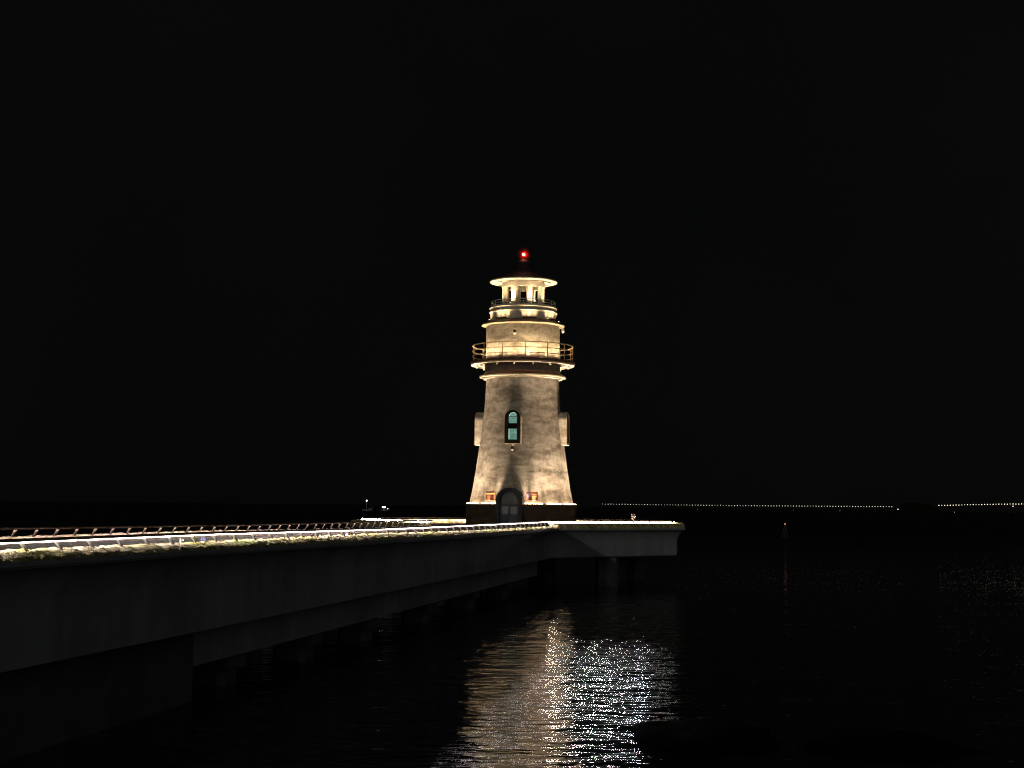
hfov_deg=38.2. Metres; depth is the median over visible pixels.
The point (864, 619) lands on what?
water
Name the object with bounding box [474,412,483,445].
window
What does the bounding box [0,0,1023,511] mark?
sky
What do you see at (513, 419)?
window
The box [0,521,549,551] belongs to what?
railing
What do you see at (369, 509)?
fishing boat
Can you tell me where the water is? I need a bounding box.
[0,501,1023,767]
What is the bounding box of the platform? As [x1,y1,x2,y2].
[349,519,685,586]
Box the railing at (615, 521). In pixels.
[361,517,674,523]
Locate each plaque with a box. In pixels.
[486,491,494,499]
[526,492,537,500]
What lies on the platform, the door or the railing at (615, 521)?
the railing at (615, 521)
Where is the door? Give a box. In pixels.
[500,491,517,523]
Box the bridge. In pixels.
[603,506,1023,512]
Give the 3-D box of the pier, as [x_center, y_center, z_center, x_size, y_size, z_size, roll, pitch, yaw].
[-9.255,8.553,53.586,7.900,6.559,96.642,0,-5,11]
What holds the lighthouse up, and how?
on the platform
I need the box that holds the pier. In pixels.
[0,525,557,762]
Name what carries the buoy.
on the water
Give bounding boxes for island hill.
[891,502,940,513]
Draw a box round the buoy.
[780,523,789,537]
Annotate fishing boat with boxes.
[362,500,374,510]
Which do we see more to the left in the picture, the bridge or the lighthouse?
the lighthouse
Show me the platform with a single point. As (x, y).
(618, 551)
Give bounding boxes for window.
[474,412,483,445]
[504,409,522,443]
[558,412,569,445]
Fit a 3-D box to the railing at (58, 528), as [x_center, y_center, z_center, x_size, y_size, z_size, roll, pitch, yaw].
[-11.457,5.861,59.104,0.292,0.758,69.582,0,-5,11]
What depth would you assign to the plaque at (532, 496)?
107.72 m
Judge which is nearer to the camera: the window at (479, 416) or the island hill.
the window at (479, 416)
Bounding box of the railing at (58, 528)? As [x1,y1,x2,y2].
[0,520,432,537]
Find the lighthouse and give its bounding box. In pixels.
[466,254,576,525]
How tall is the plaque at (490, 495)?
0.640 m
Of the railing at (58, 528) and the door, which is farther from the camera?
the door

